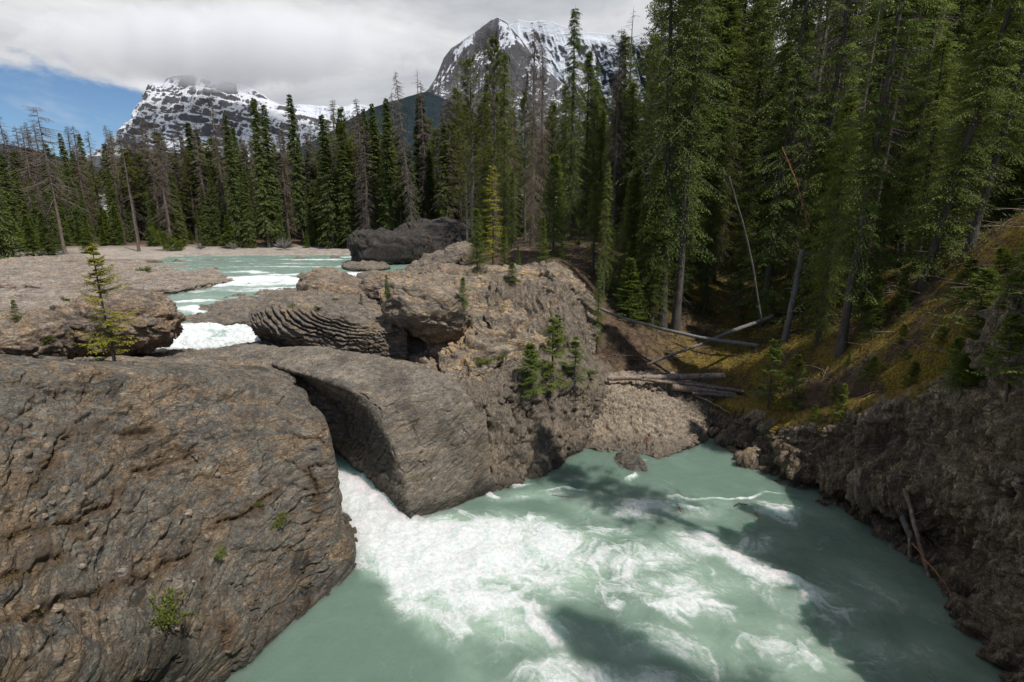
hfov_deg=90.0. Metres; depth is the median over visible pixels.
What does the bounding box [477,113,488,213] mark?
dead tree
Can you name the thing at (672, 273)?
young spruce
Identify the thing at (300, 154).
spruce tree
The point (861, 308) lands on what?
young spruce
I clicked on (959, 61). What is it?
spruce tree
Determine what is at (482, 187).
dead tree
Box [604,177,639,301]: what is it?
spruce tree
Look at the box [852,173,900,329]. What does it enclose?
spruce tree
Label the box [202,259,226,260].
river rock
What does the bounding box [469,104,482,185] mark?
pine tree
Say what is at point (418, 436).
rock arch
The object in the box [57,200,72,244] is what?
spruce tree
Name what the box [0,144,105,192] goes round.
hill
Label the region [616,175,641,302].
spruce tree
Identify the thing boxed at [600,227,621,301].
spruce tree
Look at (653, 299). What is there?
spruce tree
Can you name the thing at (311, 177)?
spruce tree
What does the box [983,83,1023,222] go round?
spruce tree
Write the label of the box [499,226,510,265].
young spruce
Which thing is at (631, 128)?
pine tree
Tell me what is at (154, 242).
spruce tree
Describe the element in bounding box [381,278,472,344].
overhanging rock
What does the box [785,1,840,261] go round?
dead tree
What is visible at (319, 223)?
young spruce
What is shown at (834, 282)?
spruce tree
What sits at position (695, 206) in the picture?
spruce tree
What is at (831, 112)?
spruce tree
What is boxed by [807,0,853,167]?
dead tree
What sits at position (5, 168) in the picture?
dead tree
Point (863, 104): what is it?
dead tree
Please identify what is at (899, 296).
young spruce
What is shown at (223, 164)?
pine tree
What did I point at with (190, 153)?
dead tree
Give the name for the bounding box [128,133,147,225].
dead tree
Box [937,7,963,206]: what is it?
dead tree
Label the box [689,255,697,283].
young spruce
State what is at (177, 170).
dead tree
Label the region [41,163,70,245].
spruce tree
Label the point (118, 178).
dead tree
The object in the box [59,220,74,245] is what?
young spruce
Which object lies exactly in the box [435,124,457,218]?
spruce tree
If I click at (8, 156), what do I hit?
dead tree
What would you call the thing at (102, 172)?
dead tree
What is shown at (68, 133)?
dead tree
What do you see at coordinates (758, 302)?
leaning pole
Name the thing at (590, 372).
shrub
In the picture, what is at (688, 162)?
spruce tree
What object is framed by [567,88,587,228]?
dead tree
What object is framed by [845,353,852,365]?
young spruce
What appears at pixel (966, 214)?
spruce tree
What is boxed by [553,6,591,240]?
spruce tree
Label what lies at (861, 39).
dead tree
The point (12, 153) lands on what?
spruce tree
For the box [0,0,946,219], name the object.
sky
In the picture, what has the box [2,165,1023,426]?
ground
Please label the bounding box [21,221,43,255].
young spruce
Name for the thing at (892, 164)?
dead tree
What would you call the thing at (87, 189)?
pine tree
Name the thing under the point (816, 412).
young spruce
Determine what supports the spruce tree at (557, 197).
on the ground
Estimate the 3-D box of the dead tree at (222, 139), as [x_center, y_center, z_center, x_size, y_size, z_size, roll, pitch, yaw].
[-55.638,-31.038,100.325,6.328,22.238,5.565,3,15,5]
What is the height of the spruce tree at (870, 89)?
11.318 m
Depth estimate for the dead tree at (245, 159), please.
91.90 m
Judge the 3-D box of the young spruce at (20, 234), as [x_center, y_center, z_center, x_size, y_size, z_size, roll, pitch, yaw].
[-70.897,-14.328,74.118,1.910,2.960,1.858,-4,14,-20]
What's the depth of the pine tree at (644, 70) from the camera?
47.10 m
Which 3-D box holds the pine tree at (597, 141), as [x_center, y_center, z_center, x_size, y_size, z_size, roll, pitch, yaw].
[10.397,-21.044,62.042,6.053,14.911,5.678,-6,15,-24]
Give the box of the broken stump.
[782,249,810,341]
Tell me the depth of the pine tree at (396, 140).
77.24 m
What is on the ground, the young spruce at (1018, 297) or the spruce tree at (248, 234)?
the spruce tree at (248, 234)
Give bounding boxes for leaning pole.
[729,176,762,321]
[782,147,817,230]
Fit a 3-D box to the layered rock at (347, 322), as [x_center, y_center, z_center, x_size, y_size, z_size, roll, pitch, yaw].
[-8.958,-0.507,26.550,8.282,3.922,7.453,0,13,0]
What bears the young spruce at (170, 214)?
on the ground
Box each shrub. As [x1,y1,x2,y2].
[38,335,55,342]
[60,296,73,300]
[91,357,106,360]
[135,266,152,271]
[148,585,199,631]
[209,545,226,559]
[247,500,264,506]
[267,511,291,529]
[474,355,492,364]
[491,351,506,359]
[571,239,583,244]
[583,368,597,374]
[894,350,913,359]
[956,327,983,339]
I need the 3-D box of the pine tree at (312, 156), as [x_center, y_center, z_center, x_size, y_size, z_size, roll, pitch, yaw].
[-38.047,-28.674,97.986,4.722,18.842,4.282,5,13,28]
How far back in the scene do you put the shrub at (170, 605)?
9.97 m
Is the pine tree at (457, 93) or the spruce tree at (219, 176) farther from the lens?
the spruce tree at (219, 176)
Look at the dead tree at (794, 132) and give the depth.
35.52 m
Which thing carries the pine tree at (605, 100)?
on the ground
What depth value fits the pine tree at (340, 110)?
77.62 m
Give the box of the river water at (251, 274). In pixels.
[135,255,408,351]
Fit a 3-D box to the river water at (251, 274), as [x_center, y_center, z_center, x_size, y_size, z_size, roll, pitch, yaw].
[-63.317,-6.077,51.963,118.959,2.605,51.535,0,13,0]
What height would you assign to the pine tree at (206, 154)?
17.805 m
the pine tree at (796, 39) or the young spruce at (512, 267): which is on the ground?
the pine tree at (796, 39)
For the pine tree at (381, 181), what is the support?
on the ground
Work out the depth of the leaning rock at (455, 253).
41.91 m
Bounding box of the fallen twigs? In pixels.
[506,198,1023,427]
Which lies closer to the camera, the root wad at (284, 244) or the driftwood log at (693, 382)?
the driftwood log at (693, 382)
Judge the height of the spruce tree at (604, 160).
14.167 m
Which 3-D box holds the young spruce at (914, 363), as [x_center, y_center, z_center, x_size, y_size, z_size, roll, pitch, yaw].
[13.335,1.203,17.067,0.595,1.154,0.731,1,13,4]
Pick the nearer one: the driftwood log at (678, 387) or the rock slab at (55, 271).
the driftwood log at (678, 387)
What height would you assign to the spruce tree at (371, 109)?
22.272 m
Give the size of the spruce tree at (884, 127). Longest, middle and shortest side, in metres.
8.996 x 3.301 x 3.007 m
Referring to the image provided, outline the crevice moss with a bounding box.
[0,378,319,638]
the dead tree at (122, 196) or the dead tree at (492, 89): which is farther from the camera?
the dead tree at (122, 196)
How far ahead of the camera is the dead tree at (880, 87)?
31.86 m
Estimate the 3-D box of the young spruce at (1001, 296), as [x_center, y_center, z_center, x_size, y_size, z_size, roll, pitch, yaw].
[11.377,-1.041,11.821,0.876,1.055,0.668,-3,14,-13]
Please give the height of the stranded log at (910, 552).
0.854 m
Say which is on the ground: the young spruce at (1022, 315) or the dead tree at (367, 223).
the dead tree at (367, 223)
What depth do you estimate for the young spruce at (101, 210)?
87.01 m
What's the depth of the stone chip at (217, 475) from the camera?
13.25 m
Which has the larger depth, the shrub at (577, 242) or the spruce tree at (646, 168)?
the spruce tree at (646, 168)
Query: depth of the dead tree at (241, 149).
95.23 m
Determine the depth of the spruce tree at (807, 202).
31.84 m
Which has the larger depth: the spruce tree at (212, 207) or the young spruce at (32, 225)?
the spruce tree at (212, 207)
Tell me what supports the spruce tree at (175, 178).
on the ground
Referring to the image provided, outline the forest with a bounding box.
[1,101,663,236]
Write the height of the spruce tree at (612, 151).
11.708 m
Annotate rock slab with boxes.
[0,254,234,295]
[0,287,80,312]
[0,354,357,681]
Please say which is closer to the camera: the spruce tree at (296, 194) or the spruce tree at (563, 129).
the spruce tree at (563, 129)
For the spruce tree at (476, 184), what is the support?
on the ground
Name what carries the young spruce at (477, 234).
on the rock outcrop
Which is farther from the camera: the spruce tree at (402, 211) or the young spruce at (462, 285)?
the spruce tree at (402, 211)
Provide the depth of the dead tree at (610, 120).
60.25 m
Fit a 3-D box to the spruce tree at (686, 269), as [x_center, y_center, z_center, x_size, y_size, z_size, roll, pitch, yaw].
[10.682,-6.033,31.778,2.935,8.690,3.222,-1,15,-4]
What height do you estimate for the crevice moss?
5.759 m
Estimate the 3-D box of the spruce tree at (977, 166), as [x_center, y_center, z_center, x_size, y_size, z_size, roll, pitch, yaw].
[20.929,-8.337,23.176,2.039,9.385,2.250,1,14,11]
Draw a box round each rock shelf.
[74,340,352,440]
[181,287,378,326]
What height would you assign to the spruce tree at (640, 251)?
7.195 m
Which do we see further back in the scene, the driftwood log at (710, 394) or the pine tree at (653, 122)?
the pine tree at (653, 122)
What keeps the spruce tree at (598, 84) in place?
on the ground
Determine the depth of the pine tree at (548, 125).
53.46 m
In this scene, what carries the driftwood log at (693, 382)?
on the ground
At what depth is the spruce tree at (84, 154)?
104.22 m
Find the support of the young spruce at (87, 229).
on the ground
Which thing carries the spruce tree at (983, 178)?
on the ground
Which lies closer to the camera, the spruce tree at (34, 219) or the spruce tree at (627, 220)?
the spruce tree at (627, 220)
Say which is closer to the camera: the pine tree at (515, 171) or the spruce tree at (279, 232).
the pine tree at (515, 171)
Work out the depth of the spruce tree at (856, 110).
27.00 m
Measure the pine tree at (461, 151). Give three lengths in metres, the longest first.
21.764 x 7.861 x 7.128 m
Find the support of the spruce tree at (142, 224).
on the ground
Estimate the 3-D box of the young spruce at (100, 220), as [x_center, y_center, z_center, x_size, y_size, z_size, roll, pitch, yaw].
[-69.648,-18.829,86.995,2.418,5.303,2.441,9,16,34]
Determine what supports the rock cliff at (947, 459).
on the ground
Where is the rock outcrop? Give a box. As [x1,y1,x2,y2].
[378,261,600,380]
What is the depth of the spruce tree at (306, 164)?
93.66 m
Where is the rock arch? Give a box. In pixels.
[222,344,495,518]
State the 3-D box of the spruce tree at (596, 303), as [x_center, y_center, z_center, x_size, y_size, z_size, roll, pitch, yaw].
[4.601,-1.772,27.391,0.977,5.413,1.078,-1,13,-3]
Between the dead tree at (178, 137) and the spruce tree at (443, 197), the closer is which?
the spruce tree at (443, 197)
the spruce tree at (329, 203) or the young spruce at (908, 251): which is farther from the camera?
the spruce tree at (329, 203)
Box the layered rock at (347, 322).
[248,289,407,360]
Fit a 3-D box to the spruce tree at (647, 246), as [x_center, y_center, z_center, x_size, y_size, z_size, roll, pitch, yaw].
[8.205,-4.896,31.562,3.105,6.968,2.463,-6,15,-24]
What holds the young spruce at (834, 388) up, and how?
on the rock cliff at (947, 459)
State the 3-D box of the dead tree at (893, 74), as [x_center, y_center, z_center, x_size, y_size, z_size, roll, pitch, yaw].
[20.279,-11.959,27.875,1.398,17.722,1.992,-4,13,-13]
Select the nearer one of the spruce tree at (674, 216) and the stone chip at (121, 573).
the stone chip at (121, 573)
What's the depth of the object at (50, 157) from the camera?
91.24 m
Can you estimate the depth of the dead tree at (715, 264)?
35.09 m
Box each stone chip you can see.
[23,467,32,472]
[42,513,48,518]
[51,603,64,613]
[59,486,69,493]
[77,563,85,569]
[92,537,100,543]
[116,568,127,578]
[170,580,184,593]
[185,509,192,516]
[191,452,198,459]
[202,534,209,541]
[214,472,221,477]
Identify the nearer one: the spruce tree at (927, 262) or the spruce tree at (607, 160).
the spruce tree at (927, 262)
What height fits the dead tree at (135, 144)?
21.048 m
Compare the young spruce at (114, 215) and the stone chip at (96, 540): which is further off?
the young spruce at (114, 215)
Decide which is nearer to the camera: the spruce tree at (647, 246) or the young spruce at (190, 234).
the spruce tree at (647, 246)
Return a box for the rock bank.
[584,369,717,459]
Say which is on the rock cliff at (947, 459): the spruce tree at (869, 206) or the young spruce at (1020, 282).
the young spruce at (1020, 282)
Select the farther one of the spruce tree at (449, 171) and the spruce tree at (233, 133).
the spruce tree at (233, 133)
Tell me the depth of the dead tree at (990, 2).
25.09 m
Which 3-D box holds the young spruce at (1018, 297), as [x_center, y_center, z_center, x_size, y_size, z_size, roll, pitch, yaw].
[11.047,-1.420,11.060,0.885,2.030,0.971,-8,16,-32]
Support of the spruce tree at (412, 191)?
on the ground
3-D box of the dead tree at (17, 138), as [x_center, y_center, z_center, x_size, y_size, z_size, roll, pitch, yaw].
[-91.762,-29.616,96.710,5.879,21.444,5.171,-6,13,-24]
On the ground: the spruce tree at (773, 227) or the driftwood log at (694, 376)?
the spruce tree at (773, 227)
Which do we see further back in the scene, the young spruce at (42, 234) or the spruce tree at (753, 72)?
the young spruce at (42, 234)
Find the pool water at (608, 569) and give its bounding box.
[225,437,1003,681]
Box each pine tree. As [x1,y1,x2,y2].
[7,146,63,211]
[7,152,26,198]
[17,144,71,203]
[21,178,36,234]
[26,183,39,217]
[77,162,95,237]
[78,162,108,222]
[114,147,146,241]
[130,153,155,226]
[139,133,176,230]
[171,150,204,240]
[192,152,221,220]
[196,137,227,237]
[196,164,211,228]
[197,142,218,215]
[218,157,232,238]
[229,138,258,205]
[238,166,261,240]
[285,143,298,235]
[302,140,316,179]
[306,144,342,233]
[308,149,328,209]
[309,120,333,191]
[324,107,362,230]
[352,145,363,200]
[353,125,374,177]
[369,139,402,222]
[376,110,402,214]
[380,147,403,222]
[393,135,406,223]
[425,118,438,186]
[430,129,440,215]
[432,87,479,219]
[438,54,507,257]
[439,102,481,213]
[445,110,472,215]
[451,136,481,240]
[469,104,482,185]
[474,34,526,253]
[479,90,502,240]
[496,127,530,240]
[498,127,522,206]
[500,111,526,241]
[511,90,539,241]
[535,111,559,226]
[536,103,563,237]
[580,101,612,189]
[583,96,613,223]
[619,0,701,294]
[622,92,639,217]
[627,35,672,221]
[631,0,716,244]
[635,50,665,201]
[636,0,772,271]
[757,1,789,194]
[773,0,828,138]
[785,0,886,126]
[830,0,918,210]
[920,3,983,163]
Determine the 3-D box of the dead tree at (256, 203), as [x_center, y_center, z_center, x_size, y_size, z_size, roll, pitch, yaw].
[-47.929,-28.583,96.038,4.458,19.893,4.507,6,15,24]
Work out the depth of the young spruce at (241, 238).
83.50 m
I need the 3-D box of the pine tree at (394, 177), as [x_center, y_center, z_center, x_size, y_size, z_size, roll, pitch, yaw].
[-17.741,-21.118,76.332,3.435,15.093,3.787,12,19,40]
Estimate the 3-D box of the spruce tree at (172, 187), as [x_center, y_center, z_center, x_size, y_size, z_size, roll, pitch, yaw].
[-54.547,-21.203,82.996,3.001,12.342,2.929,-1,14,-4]
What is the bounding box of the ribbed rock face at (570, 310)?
[476,276,591,359]
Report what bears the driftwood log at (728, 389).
on the driftwood log at (678, 387)
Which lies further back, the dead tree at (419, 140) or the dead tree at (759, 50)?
the dead tree at (419, 140)
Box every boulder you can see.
[0,308,76,358]
[49,286,185,357]
[296,267,368,297]
[358,270,431,300]
[418,262,500,275]
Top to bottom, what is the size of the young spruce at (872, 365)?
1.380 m
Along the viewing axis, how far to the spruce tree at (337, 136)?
83.17 m
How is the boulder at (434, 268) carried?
on the ground
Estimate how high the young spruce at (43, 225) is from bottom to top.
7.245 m
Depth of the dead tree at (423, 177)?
74.03 m
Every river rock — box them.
[171,259,189,261]
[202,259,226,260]
[341,260,390,271]
[356,270,384,278]
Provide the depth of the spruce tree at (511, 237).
40.69 m
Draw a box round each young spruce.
[0,208,31,256]
[4,300,23,320]
[17,232,28,248]
[19,215,38,251]
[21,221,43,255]
[27,217,38,247]
[32,213,61,254]
[33,204,65,248]
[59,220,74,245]
[67,219,77,242]
[71,244,137,360]
[72,222,87,245]
[79,219,96,253]
[95,207,112,242]
[96,214,111,242]
[99,226,108,245]
[102,211,117,244]
[109,205,126,244]
[144,223,153,245]
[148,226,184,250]
[158,204,167,240]
[168,207,184,244]
[187,228,194,243]
[197,219,206,244]
[217,216,231,245]
[220,215,238,248]
[235,221,246,246]
[303,231,309,247]
[306,210,317,242]
[316,222,326,246]
[383,275,390,302]
[457,277,469,315]
[464,208,490,273]
[480,165,506,264]
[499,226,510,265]
[505,263,520,283]
[515,341,545,403]
[516,245,520,264]
[528,154,573,260]
[535,216,550,261]
[539,317,570,395]
[549,314,570,355]
[559,241,564,258]
[561,336,590,390]
[613,258,648,324]
[668,235,695,298]
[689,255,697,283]
[737,314,746,328]
[742,338,791,410]
[766,282,795,339]
[774,354,809,411]
[808,404,820,421]
[824,383,848,420]
[829,385,840,401]
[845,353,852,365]
[850,289,882,327]
[851,263,884,321]
[853,356,879,382]
[854,237,886,293]
[858,275,889,338]
[885,202,927,263]
[891,170,970,268]
[893,276,913,306]
[894,324,908,345]
[896,299,909,313]
[900,361,919,386]
[925,325,948,345]
[928,259,981,306]
[928,267,1002,329]
[931,336,966,382]
[938,354,980,400]
[940,330,987,384]
[966,313,1023,401]
[972,306,988,326]
[973,345,995,374]
[980,169,1023,229]
[982,246,1022,301]
[988,240,1023,316]
[989,278,1008,308]
[998,242,1023,293]
[1015,296,1023,335]
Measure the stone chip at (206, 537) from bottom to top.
0.194 m
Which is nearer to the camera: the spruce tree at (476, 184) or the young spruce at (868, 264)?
the young spruce at (868, 264)
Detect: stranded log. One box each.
[894,506,914,537]
[902,488,931,577]
[907,538,912,561]
[911,543,950,592]
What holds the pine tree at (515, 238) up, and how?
on the ground
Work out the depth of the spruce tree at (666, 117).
28.30 m
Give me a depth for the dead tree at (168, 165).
90.21 m
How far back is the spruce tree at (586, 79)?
44.10 m
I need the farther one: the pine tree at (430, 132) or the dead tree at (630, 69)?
the pine tree at (430, 132)
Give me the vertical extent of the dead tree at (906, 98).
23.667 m
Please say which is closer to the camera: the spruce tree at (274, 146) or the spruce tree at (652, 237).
the spruce tree at (652, 237)
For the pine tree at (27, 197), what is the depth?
86.12 m
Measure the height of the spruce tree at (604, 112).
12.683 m
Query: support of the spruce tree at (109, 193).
on the ground
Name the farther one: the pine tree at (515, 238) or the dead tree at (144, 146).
the dead tree at (144, 146)
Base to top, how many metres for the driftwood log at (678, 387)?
0.607 m
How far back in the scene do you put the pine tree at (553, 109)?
48.31 m
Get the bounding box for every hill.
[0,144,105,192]
[282,91,553,188]
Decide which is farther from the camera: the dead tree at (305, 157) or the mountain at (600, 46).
the mountain at (600, 46)
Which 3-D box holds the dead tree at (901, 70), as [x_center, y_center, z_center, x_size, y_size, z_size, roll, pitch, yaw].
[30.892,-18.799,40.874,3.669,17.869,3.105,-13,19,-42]
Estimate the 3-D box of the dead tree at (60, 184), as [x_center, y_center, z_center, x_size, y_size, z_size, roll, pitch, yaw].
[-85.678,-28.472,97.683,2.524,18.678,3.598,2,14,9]
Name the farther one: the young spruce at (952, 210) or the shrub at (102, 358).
the young spruce at (952, 210)
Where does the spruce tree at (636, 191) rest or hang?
on the ground
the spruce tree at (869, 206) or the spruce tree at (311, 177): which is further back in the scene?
the spruce tree at (311, 177)
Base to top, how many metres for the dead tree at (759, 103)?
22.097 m
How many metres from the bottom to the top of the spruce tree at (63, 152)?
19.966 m
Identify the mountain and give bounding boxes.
[83,74,335,168]
[294,104,372,122]
[425,17,595,157]
[509,19,911,163]
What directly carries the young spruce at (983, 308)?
on the rock cliff at (947, 459)
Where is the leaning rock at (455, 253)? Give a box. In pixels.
[401,241,475,271]
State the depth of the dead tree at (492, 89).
68.69 m
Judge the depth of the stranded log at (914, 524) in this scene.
15.13 m
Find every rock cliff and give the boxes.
[456,345,612,489]
[708,267,1023,681]
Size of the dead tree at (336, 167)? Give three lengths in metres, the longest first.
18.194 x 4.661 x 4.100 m
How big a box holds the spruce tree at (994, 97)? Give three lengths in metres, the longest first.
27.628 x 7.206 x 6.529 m
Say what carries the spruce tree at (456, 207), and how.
on the ground
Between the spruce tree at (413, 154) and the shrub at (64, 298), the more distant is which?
the spruce tree at (413, 154)
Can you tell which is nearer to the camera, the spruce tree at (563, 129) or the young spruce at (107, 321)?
the young spruce at (107, 321)
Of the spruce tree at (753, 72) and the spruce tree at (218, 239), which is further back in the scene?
the spruce tree at (218, 239)
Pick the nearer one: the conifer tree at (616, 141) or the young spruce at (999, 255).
the young spruce at (999, 255)
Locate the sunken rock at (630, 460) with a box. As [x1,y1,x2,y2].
[614,451,646,470]
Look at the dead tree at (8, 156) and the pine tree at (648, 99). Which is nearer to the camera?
the pine tree at (648, 99)
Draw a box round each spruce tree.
[0,154,26,247]
[0,182,21,258]
[10,151,30,231]
[10,166,36,242]
[28,178,41,232]
[37,183,63,250]
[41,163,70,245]
[56,133,75,235]
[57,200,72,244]
[59,202,73,240]
[62,157,80,237]
[68,150,96,227]
[68,178,86,244]
[76,134,99,235]
[76,181,96,241]
[98,144,125,233]
[106,168,125,243]
[123,198,135,241]
[127,150,144,239]
[145,184,159,244]
[148,209,157,246]
[154,156,167,234]
[166,153,187,221]
[166,172,187,246]
[172,176,186,242]
[173,197,188,245]
[179,137,192,234]
[184,122,211,239]
[191,129,213,223]
[195,206,201,241]
[200,188,216,245]
[207,176,223,241]
[211,189,224,245]
[212,140,234,237]
[219,171,235,238]
[220,112,246,247]
[229,124,256,239]
[239,169,259,247]
[240,147,263,238]
[248,97,280,247]
[258,105,287,246]
[268,171,282,241]
[271,145,290,236]
[277,153,293,234]
[284,94,310,243]
[293,137,303,236]
[301,163,305,198]
[302,151,314,233]
[304,192,317,246]
[308,163,318,239]
[312,115,345,248]
[315,175,327,244]
[315,189,322,239]
[334,122,362,247]
[335,118,342,224]
[335,141,357,248]
[347,137,361,225]
[357,109,374,222]
[360,114,386,229]
[366,102,383,229]
[376,98,401,229]
[393,158,408,226]
[401,145,420,222]
[409,93,441,219]
[412,123,425,215]
[420,146,438,219]
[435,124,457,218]
[450,122,464,218]
[465,127,487,254]
[476,115,500,250]
[476,151,484,243]
[478,84,490,203]
[480,144,497,249]
[484,53,523,248]
[500,171,523,250]
[519,115,544,236]
[536,102,559,231]
[552,82,579,236]
[552,132,567,231]
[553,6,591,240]
[568,51,603,235]
[579,62,606,231]
[580,181,604,273]
[588,109,607,227]
[591,258,606,354]
[594,182,615,286]
[595,102,628,226]
[595,117,618,225]
[596,162,614,297]
[597,121,609,201]
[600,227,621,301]
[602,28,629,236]
[604,34,644,225]
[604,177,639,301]
[605,158,645,306]
[616,0,708,328]
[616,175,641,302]
[617,82,650,226]
[617,240,641,313]
[630,205,649,321]
[631,156,682,334]
[632,100,644,206]
[632,205,670,315]
[638,74,661,223]
[639,229,674,323]
[641,0,718,234]
[643,192,661,282]
[646,0,737,330]
[667,257,688,314]
[668,134,696,292]
[668,173,711,309]
[673,120,707,268]
[684,156,727,320]
[689,0,755,283]
[691,32,742,281]
[695,2,771,175]
[702,0,771,262]
[715,0,833,329]
[715,132,764,307]
[723,0,831,269]
[730,24,757,153]
[733,0,782,237]
[741,1,781,175]
[748,41,794,274]
[773,89,865,353]
[773,147,790,264]
[775,103,875,332]
[777,0,898,309]
[777,138,838,314]
[780,131,821,277]
[783,0,864,198]
[785,27,815,196]
[790,23,861,242]
[800,0,957,358]
[812,124,867,323]
[816,94,879,282]
[843,126,899,259]
[852,83,887,230]
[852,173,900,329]
[856,3,877,111]
[859,0,944,166]
[862,10,893,146]
[870,1,939,163]
[875,133,904,229]
[878,0,971,267]
[882,125,926,268]
[884,0,1023,292]
[886,35,965,263]
[893,43,953,252]
[897,0,978,200]
[897,0,1006,161]
[904,3,981,174]
[913,15,1020,254]
[919,153,941,237]
[921,2,1023,252]
[935,77,997,247]
[944,0,1023,175]
[945,0,1023,214]
[946,46,998,236]
[964,121,994,237]
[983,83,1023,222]
[985,41,1023,218]
[989,111,1023,221]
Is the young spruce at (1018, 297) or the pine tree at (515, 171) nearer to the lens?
the young spruce at (1018, 297)
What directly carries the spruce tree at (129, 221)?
on the ground
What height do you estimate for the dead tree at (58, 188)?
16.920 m
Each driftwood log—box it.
[607,370,724,380]
[640,378,743,393]
[665,379,741,394]
[671,383,735,394]
[692,392,743,397]
[694,391,729,413]
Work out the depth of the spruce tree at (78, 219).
83.22 m
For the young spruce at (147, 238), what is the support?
on the ground
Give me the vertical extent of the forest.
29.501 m
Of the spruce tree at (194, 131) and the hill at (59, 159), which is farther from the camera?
the hill at (59, 159)
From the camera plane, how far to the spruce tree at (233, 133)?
90.69 m
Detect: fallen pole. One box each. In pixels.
[599,307,759,347]
[647,314,774,364]
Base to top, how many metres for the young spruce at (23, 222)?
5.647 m
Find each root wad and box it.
[196,242,205,248]
[226,242,236,248]
[274,237,295,248]
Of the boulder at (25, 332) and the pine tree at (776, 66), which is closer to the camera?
the boulder at (25, 332)
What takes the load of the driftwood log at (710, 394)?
on the rock cliff at (947, 459)
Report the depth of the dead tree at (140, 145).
93.27 m
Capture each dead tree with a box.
[0,117,26,223]
[0,142,18,228]
[1,131,35,229]
[7,124,28,192]
[11,105,93,254]
[14,126,40,200]
[16,149,35,239]
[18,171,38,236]
[23,121,49,219]
[24,124,59,211]
[25,129,66,214]
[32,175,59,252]
[49,153,66,219]
[50,143,72,235]
[63,126,96,226]
[63,127,100,241]
[74,150,97,237]
[82,132,107,220]
[98,154,106,200]
[102,125,125,236]
[104,132,123,235]
[104,138,131,241]
[109,130,129,237]
[109,130,146,240]
[115,137,140,251]
[116,156,137,235]
[123,136,145,237]
[128,120,156,237]
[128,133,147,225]
[131,143,146,239]
[136,118,163,220]
[137,136,163,232]
[139,122,164,230]
[147,121,186,247]
[157,130,189,232]
[162,141,190,236]
[170,131,192,238]
[172,116,199,226]
[178,148,201,238]
[180,122,200,216]
[190,124,218,222]
[208,101,230,241]
[216,124,235,160]
[220,128,242,239]
[237,137,253,204]
[237,141,260,226]
[245,134,261,238]
[251,125,265,222]
[271,141,286,239]
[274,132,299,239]
[278,119,300,238]
[278,133,303,238]
[300,130,316,236]
[302,150,311,227]
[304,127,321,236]
[314,100,342,240]
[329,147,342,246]
[330,136,338,240]
[347,119,359,189]
[350,109,373,231]
[350,112,357,169]
[351,99,367,188]
[353,126,381,229]
[354,145,373,230]
[369,121,394,226]
[382,93,407,223]
[392,73,420,222]
[393,111,406,224]
[412,74,427,218]
[412,80,437,218]
[414,136,435,218]
[427,116,439,205]
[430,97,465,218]
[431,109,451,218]
[437,103,450,173]
[477,77,502,226]
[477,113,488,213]
[477,128,488,250]
[498,91,523,244]
[511,29,550,246]
[528,31,554,241]
[558,100,576,235]
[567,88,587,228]
[598,73,626,225]
[602,84,615,203]
[621,8,639,205]
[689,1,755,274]
[697,33,737,266]
[704,59,742,281]
[733,3,777,218]
[736,2,778,225]
[773,24,830,286]
[779,38,810,262]
[785,0,839,214]
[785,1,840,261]
[797,0,863,250]
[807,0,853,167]
[821,0,867,124]
[827,9,856,145]
[834,1,886,301]
[843,0,870,100]
[844,3,868,99]
[850,6,919,299]
[864,14,904,215]
[874,60,885,127]
[875,40,913,262]
[879,0,921,201]
[884,0,929,232]
[896,0,964,217]
[912,2,957,231]
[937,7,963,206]
[943,0,998,241]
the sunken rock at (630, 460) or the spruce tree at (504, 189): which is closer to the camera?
the sunken rock at (630, 460)
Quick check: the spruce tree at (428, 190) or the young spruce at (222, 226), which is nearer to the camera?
the spruce tree at (428, 190)
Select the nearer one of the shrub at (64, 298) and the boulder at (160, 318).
the boulder at (160, 318)
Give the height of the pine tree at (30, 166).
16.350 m
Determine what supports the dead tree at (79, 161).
on the ground
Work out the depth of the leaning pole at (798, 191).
22.85 m
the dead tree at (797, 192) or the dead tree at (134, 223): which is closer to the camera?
the dead tree at (797, 192)
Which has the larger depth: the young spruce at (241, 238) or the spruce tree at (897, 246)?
the young spruce at (241, 238)
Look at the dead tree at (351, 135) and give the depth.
90.55 m
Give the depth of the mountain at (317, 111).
5718.10 m
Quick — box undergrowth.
[526,208,1023,413]
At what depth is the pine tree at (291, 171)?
100.76 m
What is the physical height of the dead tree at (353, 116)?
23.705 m
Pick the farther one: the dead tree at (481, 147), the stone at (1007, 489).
the dead tree at (481, 147)
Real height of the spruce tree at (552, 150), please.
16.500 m
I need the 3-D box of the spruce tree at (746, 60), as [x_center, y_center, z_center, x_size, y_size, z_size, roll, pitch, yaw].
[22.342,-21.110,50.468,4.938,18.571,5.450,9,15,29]
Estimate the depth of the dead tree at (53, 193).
66.67 m
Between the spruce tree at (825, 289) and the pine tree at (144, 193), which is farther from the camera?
the pine tree at (144, 193)
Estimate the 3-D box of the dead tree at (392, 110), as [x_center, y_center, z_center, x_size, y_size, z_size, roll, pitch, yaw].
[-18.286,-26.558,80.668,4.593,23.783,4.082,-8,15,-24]
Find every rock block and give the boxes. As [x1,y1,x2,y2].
[347,227,432,264]
[397,217,484,252]
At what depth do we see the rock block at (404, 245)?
57.01 m
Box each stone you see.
[999,486,1015,492]
[1011,480,1023,488]
[1014,476,1023,482]
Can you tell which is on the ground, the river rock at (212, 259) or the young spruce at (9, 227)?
the young spruce at (9, 227)
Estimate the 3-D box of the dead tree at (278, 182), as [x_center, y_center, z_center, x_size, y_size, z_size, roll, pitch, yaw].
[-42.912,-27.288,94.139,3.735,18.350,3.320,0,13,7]
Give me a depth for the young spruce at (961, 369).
13.44 m
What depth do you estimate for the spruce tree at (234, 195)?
80.24 m

